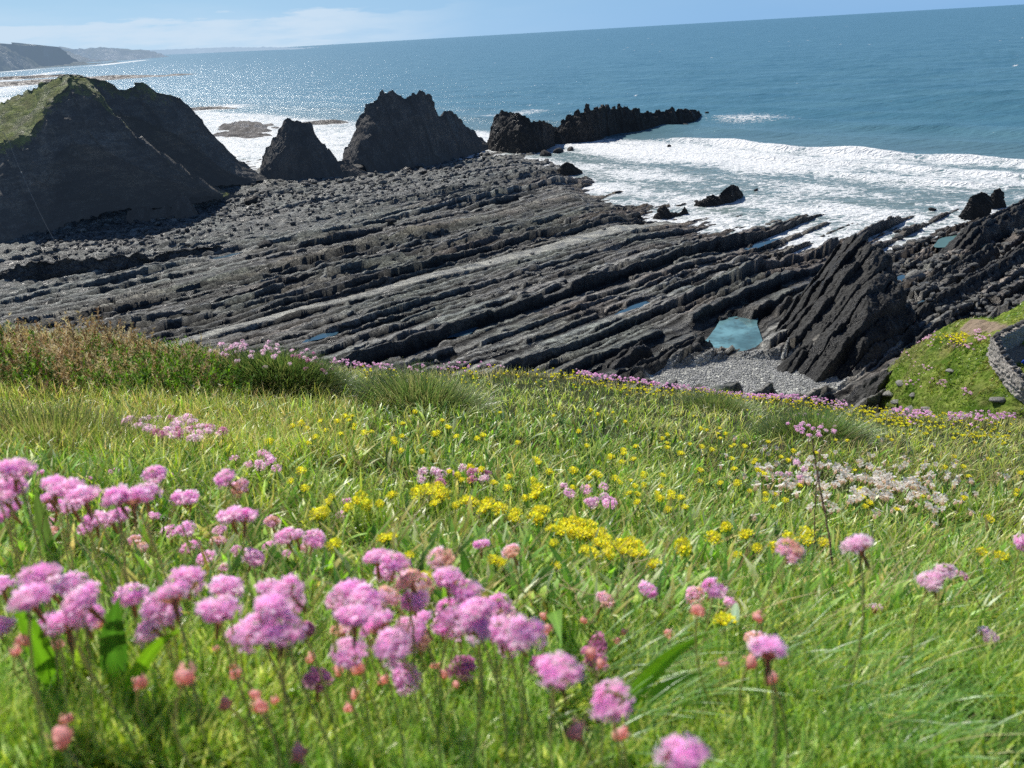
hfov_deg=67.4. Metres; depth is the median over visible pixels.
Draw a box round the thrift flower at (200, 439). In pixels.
[196,434,205,461]
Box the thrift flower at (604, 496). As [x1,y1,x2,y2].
[599,492,610,503]
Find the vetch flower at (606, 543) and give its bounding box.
[600,540,617,551]
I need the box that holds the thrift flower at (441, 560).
[426,546,462,681]
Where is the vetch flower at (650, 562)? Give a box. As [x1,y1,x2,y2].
[644,558,661,583]
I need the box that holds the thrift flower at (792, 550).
[755,537,805,705]
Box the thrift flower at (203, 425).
[196,423,205,428]
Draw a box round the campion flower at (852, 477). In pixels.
[849,474,855,485]
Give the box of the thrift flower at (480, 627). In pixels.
[460,604,507,767]
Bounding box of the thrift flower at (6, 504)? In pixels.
[0,484,64,633]
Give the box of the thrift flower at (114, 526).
[99,510,140,582]
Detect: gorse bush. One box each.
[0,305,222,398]
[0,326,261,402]
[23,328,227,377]
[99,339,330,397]
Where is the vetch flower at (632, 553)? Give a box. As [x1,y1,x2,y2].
[625,547,639,570]
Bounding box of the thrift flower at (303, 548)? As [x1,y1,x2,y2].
[300,543,313,554]
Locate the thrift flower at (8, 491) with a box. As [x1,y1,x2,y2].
[0,475,78,685]
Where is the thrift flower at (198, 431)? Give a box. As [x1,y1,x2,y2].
[192,429,202,434]
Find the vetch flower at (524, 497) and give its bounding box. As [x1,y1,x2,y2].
[520,494,528,518]
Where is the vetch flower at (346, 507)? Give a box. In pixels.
[342,502,357,524]
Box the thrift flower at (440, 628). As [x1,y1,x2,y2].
[429,613,455,655]
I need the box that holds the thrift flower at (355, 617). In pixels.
[333,602,405,767]
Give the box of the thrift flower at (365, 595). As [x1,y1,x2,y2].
[345,583,385,741]
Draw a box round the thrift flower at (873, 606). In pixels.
[865,603,882,619]
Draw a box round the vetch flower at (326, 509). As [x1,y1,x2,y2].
[315,504,331,525]
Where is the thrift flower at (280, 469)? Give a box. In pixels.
[271,464,281,491]
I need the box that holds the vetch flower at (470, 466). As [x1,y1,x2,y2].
[466,463,474,471]
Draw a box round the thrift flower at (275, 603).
[253,590,293,767]
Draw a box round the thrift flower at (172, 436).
[167,430,178,446]
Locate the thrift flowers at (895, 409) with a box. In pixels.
[330,357,1015,432]
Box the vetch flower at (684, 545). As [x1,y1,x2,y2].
[673,537,696,560]
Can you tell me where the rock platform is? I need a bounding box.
[0,151,1023,417]
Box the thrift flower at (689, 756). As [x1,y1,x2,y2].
[653,731,712,767]
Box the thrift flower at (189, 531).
[174,520,214,575]
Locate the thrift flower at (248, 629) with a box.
[232,613,302,767]
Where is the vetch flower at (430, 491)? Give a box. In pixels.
[423,488,434,515]
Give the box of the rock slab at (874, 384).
[837,342,920,410]
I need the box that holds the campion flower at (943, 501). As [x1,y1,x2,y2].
[935,497,947,518]
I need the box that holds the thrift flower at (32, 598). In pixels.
[5,581,72,767]
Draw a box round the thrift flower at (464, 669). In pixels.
[445,655,476,685]
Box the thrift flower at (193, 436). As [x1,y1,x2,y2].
[186,434,197,457]
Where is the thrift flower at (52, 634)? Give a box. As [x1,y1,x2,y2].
[37,609,63,688]
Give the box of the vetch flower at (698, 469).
[696,467,704,474]
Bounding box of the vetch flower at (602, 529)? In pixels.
[599,526,607,532]
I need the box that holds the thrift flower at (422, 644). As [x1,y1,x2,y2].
[402,629,434,702]
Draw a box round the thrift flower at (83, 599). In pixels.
[60,580,105,766]
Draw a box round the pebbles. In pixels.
[652,337,847,397]
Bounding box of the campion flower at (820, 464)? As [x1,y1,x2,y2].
[817,462,824,480]
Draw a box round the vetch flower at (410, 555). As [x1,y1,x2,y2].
[403,550,414,568]
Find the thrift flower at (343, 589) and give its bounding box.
[329,578,365,724]
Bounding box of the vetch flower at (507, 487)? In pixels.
[503,484,511,499]
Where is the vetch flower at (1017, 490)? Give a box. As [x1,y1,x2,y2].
[1013,488,1020,501]
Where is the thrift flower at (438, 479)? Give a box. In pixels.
[435,478,445,485]
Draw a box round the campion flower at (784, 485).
[782,481,789,492]
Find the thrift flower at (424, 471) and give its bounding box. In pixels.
[418,467,428,498]
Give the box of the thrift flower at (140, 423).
[133,422,142,429]
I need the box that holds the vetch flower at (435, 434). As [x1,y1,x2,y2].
[430,431,438,444]
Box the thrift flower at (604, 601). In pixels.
[587,591,614,636]
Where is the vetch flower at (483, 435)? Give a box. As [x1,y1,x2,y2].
[478,432,486,445]
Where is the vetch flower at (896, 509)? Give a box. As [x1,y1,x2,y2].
[892,507,900,521]
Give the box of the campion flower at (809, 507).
[806,502,813,516]
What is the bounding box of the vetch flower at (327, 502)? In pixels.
[324,498,334,515]
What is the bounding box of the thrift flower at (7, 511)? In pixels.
[0,498,22,583]
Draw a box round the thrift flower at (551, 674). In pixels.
[536,650,584,767]
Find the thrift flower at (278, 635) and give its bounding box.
[259,612,339,767]
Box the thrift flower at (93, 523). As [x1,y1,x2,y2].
[81,510,116,591]
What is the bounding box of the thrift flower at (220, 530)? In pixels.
[212,524,226,535]
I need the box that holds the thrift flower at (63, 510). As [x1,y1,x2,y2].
[57,502,111,607]
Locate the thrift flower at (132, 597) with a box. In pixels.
[110,582,172,677]
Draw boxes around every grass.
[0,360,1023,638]
[0,364,382,469]
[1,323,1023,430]
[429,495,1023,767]
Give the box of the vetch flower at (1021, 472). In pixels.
[1017,470,1023,481]
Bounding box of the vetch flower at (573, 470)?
[568,466,578,484]
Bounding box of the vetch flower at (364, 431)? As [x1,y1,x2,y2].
[360,429,372,451]
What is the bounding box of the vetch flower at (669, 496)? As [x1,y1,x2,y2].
[666,493,674,500]
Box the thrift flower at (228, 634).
[225,618,254,691]
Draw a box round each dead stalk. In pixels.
[558,584,595,594]
[562,580,582,608]
[809,450,820,551]
[811,440,834,567]
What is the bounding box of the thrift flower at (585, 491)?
[580,484,592,495]
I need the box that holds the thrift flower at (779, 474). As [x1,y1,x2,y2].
[775,471,782,476]
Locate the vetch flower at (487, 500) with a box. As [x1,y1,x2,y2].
[477,496,494,529]
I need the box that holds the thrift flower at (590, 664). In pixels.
[583,651,609,677]
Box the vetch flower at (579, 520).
[573,518,591,527]
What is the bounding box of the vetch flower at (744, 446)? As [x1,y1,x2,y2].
[741,444,747,452]
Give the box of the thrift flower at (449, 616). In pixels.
[434,597,460,734]
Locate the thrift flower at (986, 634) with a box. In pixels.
[976,626,999,654]
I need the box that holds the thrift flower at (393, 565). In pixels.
[379,550,414,723]
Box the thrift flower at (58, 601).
[26,573,78,672]
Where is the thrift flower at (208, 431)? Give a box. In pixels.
[202,427,212,442]
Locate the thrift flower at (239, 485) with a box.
[230,477,248,567]
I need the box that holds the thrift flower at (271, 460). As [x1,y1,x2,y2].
[265,456,284,495]
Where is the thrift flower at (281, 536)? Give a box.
[272,527,309,616]
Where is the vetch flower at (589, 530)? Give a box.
[582,526,594,541]
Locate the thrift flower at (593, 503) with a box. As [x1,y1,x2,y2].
[587,498,598,508]
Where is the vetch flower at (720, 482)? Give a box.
[717,480,724,497]
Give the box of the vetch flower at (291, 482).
[286,478,293,488]
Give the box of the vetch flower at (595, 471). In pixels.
[588,468,597,481]
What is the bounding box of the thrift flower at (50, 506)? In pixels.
[46,499,91,560]
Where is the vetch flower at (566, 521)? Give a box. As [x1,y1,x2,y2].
[559,517,573,526]
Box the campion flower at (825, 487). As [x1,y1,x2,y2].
[823,483,830,492]
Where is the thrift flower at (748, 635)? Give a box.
[743,630,766,670]
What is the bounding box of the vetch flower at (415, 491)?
[409,484,427,509]
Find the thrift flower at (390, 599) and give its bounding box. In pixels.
[378,584,422,703]
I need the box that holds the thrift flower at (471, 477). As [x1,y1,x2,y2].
[467,475,477,488]
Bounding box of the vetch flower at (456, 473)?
[454,471,460,484]
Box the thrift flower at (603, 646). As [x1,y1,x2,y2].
[587,631,607,653]
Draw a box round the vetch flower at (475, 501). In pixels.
[466,497,479,515]
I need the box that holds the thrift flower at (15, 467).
[0,457,80,692]
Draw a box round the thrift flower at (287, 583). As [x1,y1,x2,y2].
[270,573,337,767]
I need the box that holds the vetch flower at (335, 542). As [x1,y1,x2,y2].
[325,537,342,570]
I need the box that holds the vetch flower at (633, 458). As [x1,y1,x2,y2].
[629,456,637,469]
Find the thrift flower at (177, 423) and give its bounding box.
[172,421,184,434]
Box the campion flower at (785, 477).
[782,473,788,480]
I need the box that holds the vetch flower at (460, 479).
[458,477,466,493]
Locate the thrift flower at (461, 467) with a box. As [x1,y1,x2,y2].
[458,463,466,471]
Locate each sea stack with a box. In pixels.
[259,118,339,180]
[342,90,487,171]
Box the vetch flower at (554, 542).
[548,538,558,559]
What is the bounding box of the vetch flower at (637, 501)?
[633,498,644,524]
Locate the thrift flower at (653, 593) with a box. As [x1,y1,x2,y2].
[638,580,657,637]
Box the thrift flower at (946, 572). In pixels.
[933,563,957,622]
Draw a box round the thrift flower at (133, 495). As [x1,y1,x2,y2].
[117,486,195,657]
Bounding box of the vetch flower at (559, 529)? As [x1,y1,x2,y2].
[551,524,568,541]
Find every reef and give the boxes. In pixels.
[0,74,83,79]
[0,74,190,86]
[192,106,235,109]
[213,131,271,137]
[218,120,279,132]
[302,119,348,124]
[487,110,555,153]
[555,103,701,143]
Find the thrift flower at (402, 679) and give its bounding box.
[392,661,422,731]
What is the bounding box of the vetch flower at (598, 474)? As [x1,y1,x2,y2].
[593,472,602,487]
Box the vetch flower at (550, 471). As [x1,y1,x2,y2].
[545,468,553,486]
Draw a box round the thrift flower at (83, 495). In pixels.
[61,485,142,652]
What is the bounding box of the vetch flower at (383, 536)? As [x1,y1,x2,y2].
[376,532,391,547]
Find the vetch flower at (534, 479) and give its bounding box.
[528,476,537,500]
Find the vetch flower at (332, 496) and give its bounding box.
[327,493,336,499]
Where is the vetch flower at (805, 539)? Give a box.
[796,533,814,557]
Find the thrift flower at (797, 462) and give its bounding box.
[793,460,800,471]
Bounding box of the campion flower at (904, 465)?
[901,460,908,478]
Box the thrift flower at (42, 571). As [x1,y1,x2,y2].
[16,561,75,757]
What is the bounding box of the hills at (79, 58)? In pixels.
[64,50,108,62]
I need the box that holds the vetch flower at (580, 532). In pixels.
[569,526,588,541]
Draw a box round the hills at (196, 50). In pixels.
[150,46,318,54]
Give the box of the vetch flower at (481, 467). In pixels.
[477,465,494,492]
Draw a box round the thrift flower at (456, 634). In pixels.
[444,619,464,673]
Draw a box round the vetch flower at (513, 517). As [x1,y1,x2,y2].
[505,513,520,532]
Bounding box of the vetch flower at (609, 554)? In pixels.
[601,547,615,561]
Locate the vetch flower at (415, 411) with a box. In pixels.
[412,409,417,425]
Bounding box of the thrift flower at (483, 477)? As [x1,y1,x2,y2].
[479,474,489,495]
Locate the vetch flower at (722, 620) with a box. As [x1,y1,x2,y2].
[712,611,738,639]
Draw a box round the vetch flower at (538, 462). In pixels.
[535,460,541,478]
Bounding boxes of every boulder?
[181,310,192,313]
[243,195,257,204]
[257,239,271,247]
[352,339,363,344]
[353,164,366,171]
[378,180,386,183]
[385,219,396,223]
[392,176,401,181]
[403,167,413,170]
[414,163,424,168]
[417,169,426,172]
[454,164,462,168]
[540,150,551,156]
[553,148,563,152]
[882,390,892,396]
[890,399,898,404]
[892,245,904,250]
[894,233,904,238]
[895,380,902,386]
[904,405,912,416]
[905,269,925,280]
[989,397,1005,402]
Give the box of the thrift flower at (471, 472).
[466,468,480,484]
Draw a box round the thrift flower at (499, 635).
[486,614,522,767]
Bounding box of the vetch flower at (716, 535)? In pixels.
[701,530,722,546]
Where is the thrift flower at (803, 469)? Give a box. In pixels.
[800,466,807,472]
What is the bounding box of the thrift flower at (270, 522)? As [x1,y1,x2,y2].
[263,515,286,546]
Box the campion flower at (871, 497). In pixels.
[868,492,875,499]
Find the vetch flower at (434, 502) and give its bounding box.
[429,499,440,524]
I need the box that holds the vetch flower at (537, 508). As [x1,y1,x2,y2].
[531,504,543,514]
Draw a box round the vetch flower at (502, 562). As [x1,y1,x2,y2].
[496,557,507,587]
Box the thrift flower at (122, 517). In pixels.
[105,507,149,590]
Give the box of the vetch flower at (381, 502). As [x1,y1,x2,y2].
[375,499,384,524]
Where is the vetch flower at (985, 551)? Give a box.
[975,547,989,565]
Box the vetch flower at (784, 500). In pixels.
[781,497,788,514]
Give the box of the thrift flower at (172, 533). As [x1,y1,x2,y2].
[160,524,178,543]
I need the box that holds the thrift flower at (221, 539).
[209,535,227,547]
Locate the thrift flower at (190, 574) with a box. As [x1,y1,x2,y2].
[164,565,207,717]
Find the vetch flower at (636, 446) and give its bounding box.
[632,444,639,459]
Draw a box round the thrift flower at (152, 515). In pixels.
[148,511,162,526]
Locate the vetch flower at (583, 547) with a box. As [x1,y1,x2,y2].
[578,544,588,565]
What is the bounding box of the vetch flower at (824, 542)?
[816,537,828,553]
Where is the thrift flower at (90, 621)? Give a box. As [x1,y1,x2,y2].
[71,603,104,709]
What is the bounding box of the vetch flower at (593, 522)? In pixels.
[585,519,598,528]
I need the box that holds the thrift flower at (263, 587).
[254,578,294,679]
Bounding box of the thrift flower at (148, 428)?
[142,426,152,434]
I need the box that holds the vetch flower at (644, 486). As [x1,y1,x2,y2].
[640,481,649,492]
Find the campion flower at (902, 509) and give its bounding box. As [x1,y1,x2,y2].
[900,506,905,525]
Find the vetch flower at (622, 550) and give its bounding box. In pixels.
[615,545,628,570]
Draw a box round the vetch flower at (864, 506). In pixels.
[861,503,868,516]
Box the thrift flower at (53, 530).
[50,526,59,539]
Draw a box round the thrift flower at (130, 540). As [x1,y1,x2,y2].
[127,534,145,551]
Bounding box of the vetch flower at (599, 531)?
[591,527,601,548]
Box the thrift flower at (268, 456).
[264,454,273,472]
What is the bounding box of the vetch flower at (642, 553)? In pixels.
[638,548,651,563]
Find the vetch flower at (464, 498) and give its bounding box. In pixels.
[457,494,472,507]
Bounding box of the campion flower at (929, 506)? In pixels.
[925,503,932,525]
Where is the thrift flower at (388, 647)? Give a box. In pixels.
[373,627,441,767]
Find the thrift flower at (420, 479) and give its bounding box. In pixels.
[416,475,425,484]
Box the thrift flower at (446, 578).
[432,566,483,723]
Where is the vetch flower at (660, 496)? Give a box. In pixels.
[655,494,664,513]
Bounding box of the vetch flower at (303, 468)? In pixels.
[296,466,306,483]
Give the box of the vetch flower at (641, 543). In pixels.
[629,539,644,548]
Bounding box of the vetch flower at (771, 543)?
[766,541,779,556]
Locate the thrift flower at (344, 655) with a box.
[328,637,368,740]
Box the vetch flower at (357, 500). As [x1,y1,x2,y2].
[349,495,361,528]
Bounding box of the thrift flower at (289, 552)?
[282,550,298,563]
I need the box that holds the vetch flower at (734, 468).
[731,466,737,478]
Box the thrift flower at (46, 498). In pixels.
[40,493,63,571]
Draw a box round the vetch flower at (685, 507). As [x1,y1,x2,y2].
[681,504,689,515]
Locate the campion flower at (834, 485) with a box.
[825,482,839,502]
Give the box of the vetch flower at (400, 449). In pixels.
[398,448,409,468]
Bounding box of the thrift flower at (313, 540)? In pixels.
[302,529,326,598]
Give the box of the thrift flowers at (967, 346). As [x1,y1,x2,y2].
[901,329,990,394]
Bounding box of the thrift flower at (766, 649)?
[746,635,787,767]
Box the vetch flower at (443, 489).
[431,486,450,509]
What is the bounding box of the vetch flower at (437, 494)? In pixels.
[435,491,446,513]
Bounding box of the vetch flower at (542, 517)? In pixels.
[537,513,546,527]
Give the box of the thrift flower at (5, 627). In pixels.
[0,616,17,641]
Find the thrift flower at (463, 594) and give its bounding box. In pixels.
[448,579,484,726]
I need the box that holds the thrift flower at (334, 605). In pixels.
[324,591,345,647]
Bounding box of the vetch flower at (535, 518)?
[526,511,543,531]
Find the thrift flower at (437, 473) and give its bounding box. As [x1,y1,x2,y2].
[435,469,446,486]
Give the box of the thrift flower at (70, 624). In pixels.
[42,606,142,764]
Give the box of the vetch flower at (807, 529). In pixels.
[798,525,815,538]
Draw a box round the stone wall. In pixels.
[986,320,1023,403]
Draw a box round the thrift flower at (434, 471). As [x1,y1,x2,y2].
[430,466,439,477]
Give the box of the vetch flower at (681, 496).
[677,494,685,520]
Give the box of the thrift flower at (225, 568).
[217,563,227,576]
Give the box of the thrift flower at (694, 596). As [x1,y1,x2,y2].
[680,585,705,609]
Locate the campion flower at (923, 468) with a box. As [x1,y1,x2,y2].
[920,463,926,474]
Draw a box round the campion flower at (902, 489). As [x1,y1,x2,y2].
[898,485,905,505]
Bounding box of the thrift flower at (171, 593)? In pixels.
[149,579,220,767]
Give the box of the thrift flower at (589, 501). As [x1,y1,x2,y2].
[583,498,594,512]
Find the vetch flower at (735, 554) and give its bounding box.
[733,551,742,566]
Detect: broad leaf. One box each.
[16,608,67,696]
[34,487,54,549]
[99,595,127,681]
[122,624,190,696]
[459,544,473,583]
[545,542,573,586]
[546,609,561,645]
[622,630,713,708]
[636,673,709,710]
[730,603,739,626]
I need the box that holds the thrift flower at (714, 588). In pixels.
[697,577,728,679]
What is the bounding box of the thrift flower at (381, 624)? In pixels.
[359,608,394,766]
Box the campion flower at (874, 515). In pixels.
[871,509,878,527]
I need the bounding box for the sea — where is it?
[0,4,1023,253]
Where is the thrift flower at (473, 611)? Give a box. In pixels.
[455,596,495,767]
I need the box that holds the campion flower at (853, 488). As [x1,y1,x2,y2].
[849,485,855,505]
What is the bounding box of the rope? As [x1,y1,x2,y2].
[4,134,53,238]
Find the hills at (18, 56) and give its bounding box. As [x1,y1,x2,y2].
[0,42,116,71]
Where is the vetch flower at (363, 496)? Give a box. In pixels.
[354,490,368,499]
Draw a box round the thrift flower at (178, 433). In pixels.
[174,430,183,442]
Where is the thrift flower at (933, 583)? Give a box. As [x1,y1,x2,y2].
[909,570,943,693]
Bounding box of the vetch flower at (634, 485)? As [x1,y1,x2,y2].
[631,483,638,495]
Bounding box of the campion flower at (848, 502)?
[843,496,853,509]
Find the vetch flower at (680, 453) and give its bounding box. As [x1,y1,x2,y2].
[677,450,684,462]
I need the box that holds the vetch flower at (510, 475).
[506,473,514,494]
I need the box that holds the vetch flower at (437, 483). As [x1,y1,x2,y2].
[433,481,446,507]
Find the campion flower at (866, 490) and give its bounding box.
[861,487,869,508]
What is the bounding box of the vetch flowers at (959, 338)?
[932,331,969,347]
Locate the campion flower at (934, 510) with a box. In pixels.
[928,505,939,523]
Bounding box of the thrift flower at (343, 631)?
[329,624,351,647]
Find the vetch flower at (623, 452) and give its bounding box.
[620,450,626,464]
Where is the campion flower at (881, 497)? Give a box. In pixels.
[878,492,884,503]
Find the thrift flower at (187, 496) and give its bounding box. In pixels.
[180,489,212,546]
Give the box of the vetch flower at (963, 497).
[959,495,967,506]
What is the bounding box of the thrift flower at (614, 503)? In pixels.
[608,500,618,528]
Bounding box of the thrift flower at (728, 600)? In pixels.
[723,596,737,611]
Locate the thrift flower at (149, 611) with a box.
[139,592,191,718]
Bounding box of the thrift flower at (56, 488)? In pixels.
[47,477,99,636]
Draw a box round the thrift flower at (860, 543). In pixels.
[839,533,874,741]
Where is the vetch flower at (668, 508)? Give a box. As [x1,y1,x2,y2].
[664,506,671,528]
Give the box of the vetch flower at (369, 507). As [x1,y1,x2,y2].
[359,497,372,524]
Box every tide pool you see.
[213,252,241,258]
[302,331,337,342]
[447,327,476,337]
[614,301,648,314]
[705,316,761,350]
[745,237,781,249]
[897,274,904,280]
[934,233,987,247]
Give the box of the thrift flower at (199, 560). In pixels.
[196,550,216,565]
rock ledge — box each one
[601,340,652,369]
[605,336,712,383]
[775,345,810,373]
[907,317,956,348]
[912,243,1023,322]
[917,243,999,286]
[938,198,1023,254]
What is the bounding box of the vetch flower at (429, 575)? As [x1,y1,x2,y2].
[421,573,433,606]
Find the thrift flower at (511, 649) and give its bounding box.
[498,626,528,740]
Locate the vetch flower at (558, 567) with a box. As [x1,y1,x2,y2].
[550,561,560,589]
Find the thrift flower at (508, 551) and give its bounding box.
[501,543,519,606]
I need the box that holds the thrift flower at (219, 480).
[213,468,255,580]
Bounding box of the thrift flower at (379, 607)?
[362,599,390,712]
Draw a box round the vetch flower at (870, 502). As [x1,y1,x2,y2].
[862,499,873,522]
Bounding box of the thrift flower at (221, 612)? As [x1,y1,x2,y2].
[195,595,261,767]
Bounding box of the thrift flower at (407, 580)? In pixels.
[393,568,422,714]
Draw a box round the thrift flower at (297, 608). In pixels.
[281,593,306,729]
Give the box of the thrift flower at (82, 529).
[76,523,92,549]
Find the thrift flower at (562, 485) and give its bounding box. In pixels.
[559,482,567,497]
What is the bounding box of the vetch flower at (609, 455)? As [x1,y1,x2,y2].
[607,453,614,472]
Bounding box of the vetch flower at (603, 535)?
[598,532,611,541]
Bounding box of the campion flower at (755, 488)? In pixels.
[752,483,760,499]
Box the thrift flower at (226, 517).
[215,505,264,580]
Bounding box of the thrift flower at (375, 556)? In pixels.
[361,548,395,643]
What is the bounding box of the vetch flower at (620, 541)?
[613,538,627,555]
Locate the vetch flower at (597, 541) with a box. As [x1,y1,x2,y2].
[590,537,604,561]
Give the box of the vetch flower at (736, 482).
[733,479,742,491]
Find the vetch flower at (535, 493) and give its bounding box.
[529,488,543,504]
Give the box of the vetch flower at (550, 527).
[544,523,556,539]
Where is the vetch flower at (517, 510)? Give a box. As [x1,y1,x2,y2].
[508,507,522,531]
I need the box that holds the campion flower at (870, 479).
[866,477,874,498]
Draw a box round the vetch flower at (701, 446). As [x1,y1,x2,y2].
[695,444,705,458]
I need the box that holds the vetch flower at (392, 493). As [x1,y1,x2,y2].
[387,490,398,510]
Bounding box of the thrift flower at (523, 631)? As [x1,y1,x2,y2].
[508,613,547,767]
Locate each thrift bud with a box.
[9,644,45,767]
[12,632,41,700]
[45,722,81,767]
[50,639,65,692]
[54,712,75,763]
[84,622,102,647]
[132,672,153,736]
[173,661,197,767]
[212,644,220,665]
[218,694,259,767]
[228,664,271,727]
[244,689,260,763]
[251,696,281,767]
[270,694,282,711]
[288,739,309,767]
[305,651,316,666]
[331,665,343,678]
[342,701,368,736]
[346,688,368,707]
[351,662,384,750]
[377,672,402,714]
[430,661,439,668]
[439,669,450,694]
[442,680,458,700]
[490,639,497,717]
[539,611,553,637]
[542,624,553,688]
[565,716,595,767]
[580,615,586,631]
[581,657,606,756]
[585,646,603,767]
[612,722,629,767]
[613,637,624,656]
[620,628,630,648]
[663,627,678,668]
[689,603,717,737]
[713,657,729,696]
[739,652,757,753]
[752,610,767,723]
[768,670,788,767]
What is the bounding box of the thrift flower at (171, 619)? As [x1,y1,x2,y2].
[156,604,181,669]
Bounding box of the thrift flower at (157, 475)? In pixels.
[141,465,202,596]
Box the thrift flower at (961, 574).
[955,570,968,580]
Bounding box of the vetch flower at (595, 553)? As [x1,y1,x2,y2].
[584,546,600,561]
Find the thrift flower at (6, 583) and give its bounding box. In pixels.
[0,575,16,636]
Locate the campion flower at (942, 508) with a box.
[938,506,945,526]
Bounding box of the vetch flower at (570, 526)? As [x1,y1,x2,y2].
[562,522,576,546]
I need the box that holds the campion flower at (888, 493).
[881,492,893,509]
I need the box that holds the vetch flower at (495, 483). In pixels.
[489,480,498,499]
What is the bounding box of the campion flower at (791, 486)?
[788,482,795,496]
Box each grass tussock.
[199,344,365,402]
[322,357,509,416]
[659,386,771,417]
[737,399,896,447]
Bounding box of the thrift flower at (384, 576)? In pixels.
[373,562,397,634]
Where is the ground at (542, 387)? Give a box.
[6,331,1023,765]
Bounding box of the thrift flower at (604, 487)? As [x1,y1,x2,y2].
[599,482,607,491]
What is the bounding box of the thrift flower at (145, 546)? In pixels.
[136,541,148,558]
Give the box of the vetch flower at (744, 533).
[737,528,754,554]
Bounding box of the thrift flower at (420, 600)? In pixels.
[400,588,429,708]
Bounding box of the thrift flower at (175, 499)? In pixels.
[169,489,186,540]
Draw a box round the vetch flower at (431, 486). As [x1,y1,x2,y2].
[422,482,434,500]
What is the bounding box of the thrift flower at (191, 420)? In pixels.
[187,418,197,429]
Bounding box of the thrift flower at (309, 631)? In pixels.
[299,620,328,639]
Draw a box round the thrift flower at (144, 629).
[133,617,171,689]
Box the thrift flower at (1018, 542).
[1012,533,1023,598]
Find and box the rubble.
[32,153,1023,319]
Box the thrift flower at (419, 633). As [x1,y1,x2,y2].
[394,616,442,721]
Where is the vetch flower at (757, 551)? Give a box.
[750,543,763,565]
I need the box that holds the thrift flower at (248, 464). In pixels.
[243,460,252,471]
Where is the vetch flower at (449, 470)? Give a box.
[445,469,452,496]
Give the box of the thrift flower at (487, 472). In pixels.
[481,470,491,488]
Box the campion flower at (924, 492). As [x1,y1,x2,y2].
[921,487,927,494]
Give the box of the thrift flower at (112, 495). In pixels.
[98,483,146,648]
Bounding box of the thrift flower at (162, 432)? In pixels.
[157,430,166,447]
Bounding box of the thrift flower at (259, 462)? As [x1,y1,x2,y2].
[254,459,263,490]
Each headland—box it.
[0,74,228,241]
[38,74,267,185]
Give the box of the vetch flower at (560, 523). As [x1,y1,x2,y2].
[553,518,564,539]
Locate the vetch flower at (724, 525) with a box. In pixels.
[719,521,733,544]
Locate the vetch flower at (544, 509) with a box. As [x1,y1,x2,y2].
[540,505,550,525]
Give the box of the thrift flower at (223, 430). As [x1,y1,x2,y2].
[218,426,227,450]
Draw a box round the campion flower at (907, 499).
[904,496,911,508]
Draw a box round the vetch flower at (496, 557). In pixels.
[487,554,500,587]
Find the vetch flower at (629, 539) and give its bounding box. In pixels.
[624,535,636,547]
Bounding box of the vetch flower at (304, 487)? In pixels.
[299,484,310,509]
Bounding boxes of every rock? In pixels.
[170,191,197,218]
[337,161,367,177]
[557,162,582,175]
[652,206,688,219]
[694,184,743,206]
[775,251,786,260]
[958,192,992,219]
[991,188,1005,208]
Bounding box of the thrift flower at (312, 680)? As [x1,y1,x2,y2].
[302,666,340,736]
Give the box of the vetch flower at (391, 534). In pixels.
[386,531,397,540]
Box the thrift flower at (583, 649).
[581,646,597,658]
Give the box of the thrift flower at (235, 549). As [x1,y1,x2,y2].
[230,544,241,556]
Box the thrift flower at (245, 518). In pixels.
[232,508,258,604]
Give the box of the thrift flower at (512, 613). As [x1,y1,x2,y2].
[500,602,517,624]
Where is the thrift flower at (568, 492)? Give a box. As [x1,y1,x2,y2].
[563,488,575,513]
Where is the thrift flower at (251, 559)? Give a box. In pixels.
[241,547,265,620]
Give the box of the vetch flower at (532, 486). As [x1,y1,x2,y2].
[530,481,545,503]
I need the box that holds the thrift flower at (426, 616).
[410,610,436,711]
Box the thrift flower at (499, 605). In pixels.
[484,591,512,687]
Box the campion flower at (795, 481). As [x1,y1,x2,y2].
[791,478,797,498]
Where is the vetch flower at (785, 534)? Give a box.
[778,530,795,543]
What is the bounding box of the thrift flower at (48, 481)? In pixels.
[40,474,71,573]
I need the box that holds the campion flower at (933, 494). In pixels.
[932,493,939,504]
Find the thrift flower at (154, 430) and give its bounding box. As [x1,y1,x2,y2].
[152,428,167,452]
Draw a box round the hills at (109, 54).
[59,46,168,60]
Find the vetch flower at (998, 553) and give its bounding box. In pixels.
[992,550,1010,569]
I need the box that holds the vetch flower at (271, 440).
[264,437,277,457]
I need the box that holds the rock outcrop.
[775,230,920,382]
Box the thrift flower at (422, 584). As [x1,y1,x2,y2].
[414,573,441,651]
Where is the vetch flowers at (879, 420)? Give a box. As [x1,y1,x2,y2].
[362,364,1013,453]
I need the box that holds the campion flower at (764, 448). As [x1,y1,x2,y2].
[762,444,767,458]
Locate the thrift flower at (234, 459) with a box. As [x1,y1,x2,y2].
[229,455,239,470]
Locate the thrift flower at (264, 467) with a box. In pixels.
[254,461,265,475]
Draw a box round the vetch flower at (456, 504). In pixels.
[451,501,459,528]
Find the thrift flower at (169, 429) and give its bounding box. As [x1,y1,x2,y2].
[163,426,175,445]
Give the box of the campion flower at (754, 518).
[750,513,759,528]
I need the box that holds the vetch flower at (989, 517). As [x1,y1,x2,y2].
[983,514,994,522]
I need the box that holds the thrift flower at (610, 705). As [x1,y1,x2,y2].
[588,677,635,767]
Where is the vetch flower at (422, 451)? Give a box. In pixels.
[417,449,425,468]
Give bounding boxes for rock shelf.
[0,245,222,280]
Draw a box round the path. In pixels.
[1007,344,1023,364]
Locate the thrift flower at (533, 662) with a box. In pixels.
[528,654,557,734]
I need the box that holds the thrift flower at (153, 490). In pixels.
[129,482,162,586]
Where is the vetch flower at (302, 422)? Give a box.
[297,419,305,435]

